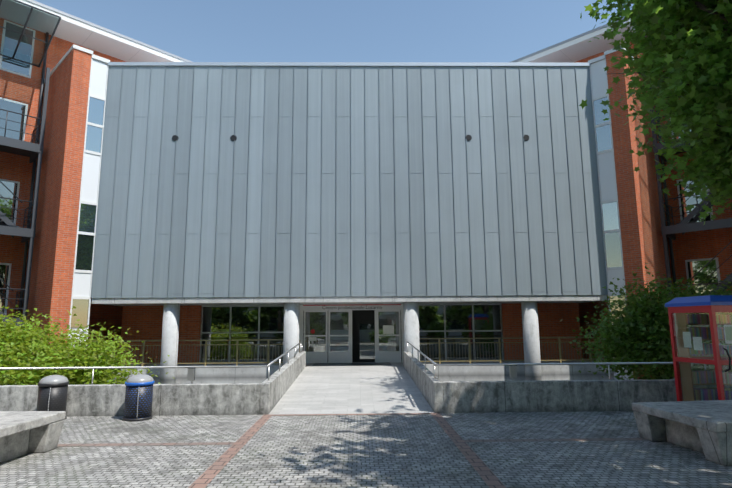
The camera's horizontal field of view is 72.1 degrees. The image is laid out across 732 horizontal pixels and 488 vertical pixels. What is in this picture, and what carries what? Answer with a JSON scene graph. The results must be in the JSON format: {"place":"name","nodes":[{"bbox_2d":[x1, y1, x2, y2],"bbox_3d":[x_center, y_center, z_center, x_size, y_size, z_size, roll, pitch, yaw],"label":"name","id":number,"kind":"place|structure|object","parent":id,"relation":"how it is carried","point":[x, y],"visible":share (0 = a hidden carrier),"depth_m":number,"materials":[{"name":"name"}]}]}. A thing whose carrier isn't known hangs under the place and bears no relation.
{"place":"outdoors","nodes":[
{"label":"outdoors","id":0,"kind":"place"},
{"bbox_2d":[34,0,632,61],"label":"sky","id":1,"kind":"structure","parent":0,"point":[192,30],"materials":[{"name":"blue"}]},
{"bbox_2d":[0,411,731,487],"bbox_3d":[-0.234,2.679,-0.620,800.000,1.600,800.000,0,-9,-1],"label":"ground","id":2,"kind":"structure","parent":0,"point":[370,451],"depth_m":7.48,"materials":[{"name":"grey"}]},
{"bbox_2d":[0,0,60,381],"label":"balconies","id":3,"kind":"structure","parent":2,"relation":"on","point":[33,152],"depth_m":19.06,"materials":[{"name":"grey metal"}]},
{"bbox_2d":[0,411,65,462],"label":"bench","id":4,"kind":"object","parent":2,"relation":"on","point":[22,433],"visible":0.94,"depth_m":7.68,"materials":[{"name":"concrete"}]},
{"bbox_2d":[36,375,68,419],"bbox_3d":[-6.566,3.209,10.541,0.566,0.908,0.566,-4,-10,24],"label":"trash can","id":5,"kind":"object","parent":2,"relation":"on","point":[52,392],"visible":0.83,"depth_m":10.36,"materials":[{"name":"grey metal"}]},
{"bbox_2d":[0,0,191,383],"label":"building","id":6,"kind":"structure","parent":2,"relation":"on","point":[81,54],"depth_m":19.46,"materials":[{"name":"brick"}]},
{"bbox_2d":[123,374,154,421],"bbox_3d":[-4.766,3.201,10.569,0.566,0.908,0.566,-4,-10,24],"label":"trash can","id":7,"kind":"object","parent":2,"relation":"on","point":[138,397],"visible":1,"depth_m":10.36,"materials":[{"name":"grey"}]},
{"bbox_2d":[4,360,613,383],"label":"terrace slab","id":8,"kind":"structure","parent":2,"relation":"on","point":[442,373],"depth_m":18.65,"materials":[{"name":"grey concrete"}]},
{"bbox_2d":[87,337,603,365],"bbox_3d":[-0.530,4.017,18.785,24.766,0.950,0.060,0,-9,-1],"label":"terrace rail","id":9,"kind":"object","parent":8,"relation":"on","point":[559,342],"visible":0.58,"depth_m":18.78,"materials":[{"name":"grey metal"}]},
{"bbox_2d":[159,301,541,383],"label":"columns","id":10,"kind":"structure","parent":8,"relation":"on","point":[171,317],"depth_m":18.21,"materials":[{"name":"concrete"}]},
{"bbox_2d":[120,303,581,365],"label":"ground floor wall","id":11,"kind":"structure","parent":8,"relation":"on","point":[342,336],"depth_m":20.43,"materials":[{"name":"glass"}]},
{"bbox_2d":[322,306,381,309],"bbox_3d":[-0.562,2.604,20.522,2.428,0.184,0.004,0,-9,-1],"label":"sign text","id":12,"kind":"object","parent":11,"relation":"attached to","point":[361,307],"visible":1,"depth_m":20.52,"materials":[{"name":"black"}]},
{"bbox_2d":[188,413,505,487],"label":"red paving bands","id":13,"kind":"object","parent":2,"relation":"on","point":[476,462],"depth_m":7.63,"materials":[{"name":"red brick"}]},
{"bbox_2d":[269,366,433,414],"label":"entrance ramp","id":14,"kind":"structure","parent":2,"relation":"on","point":[352,389],"depth_m":13.30,"materials":[{"name":"grey concrete"}]},
{"bbox_2d":[58,438,645,445],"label":"brick paving strip","id":15,"kind":"object","parent":2,"relation":"on","point":[472,440],"depth_m":8.31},
{"bbox_2d":[0,350,731,416],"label":"parapet walls","id":16,"kind":"structure","parent":2,"relation":"on","point":[264,397],"depth_m":11.00,"materials":[{"name":"grey concrete"}]},
{"bbox_2d":[0,305,174,384],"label":"bush","id":17,"kind":"object","parent":16,"relation":"on","point":[18,349],"depth_m":12.72,"materials":[{"name":"green plant"}]},
{"bbox_2d":[0,341,705,384],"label":"parapet rails","id":18,"kind":"object","parent":16,"relation":"on","point":[512,371],"visible":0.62,"depth_m":11.30,"materials":[{"name":"silver metal"}]},
{"bbox_2d":[560,263,731,379],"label":"bush","id":19,"kind":"object","parent":16,"relation":"on","point":[647,311],"depth_m":13.66,"materials":[{"name":"green plant"}]},
{"bbox_2d":[511,17,731,379],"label":"building wing","id":20,"kind":"structure","parent":2,"relation":"on","point":[631,222],"depth_m":19.23,"materials":[{"name":"brick"}]},
{"bbox_2d":[91,62,607,305],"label":"metal-clad facade","id":21,"kind":"structure","parent":20,"relation":"attached to","point":[279,183],"depth_m":18.88,"materials":[{"name":"grey metal"}]},
{"bbox_2d":[632,400,731,465],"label":"bench","id":22,"kind":"object","parent":2,"relation":"on","point":[704,428],"visible":1,"depth_m":7.73,"materials":[{"name":"concrete"}]},
{"bbox_2d":[649,88,731,294],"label":"fire stairs","id":23,"kind":"structure","parent":2,"relation":"on","point":[688,223],"depth_m":18.98,"materials":[{"name":"grey metal"}]},
{"bbox_2d":[665,295,731,400],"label":"phone booth","id":24,"kind":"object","parent":2,"relation":"on","point":[716,354],"visible":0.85,"depth_m":10.41,"materials":[{"name":"red metal"}]},
{"bbox_2d":[579,0,731,224],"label":"maple tree","id":25,"kind":"object","parent":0,"point":[696,41],"depth_m":11.17,"materials":[{"name":"green plant"}]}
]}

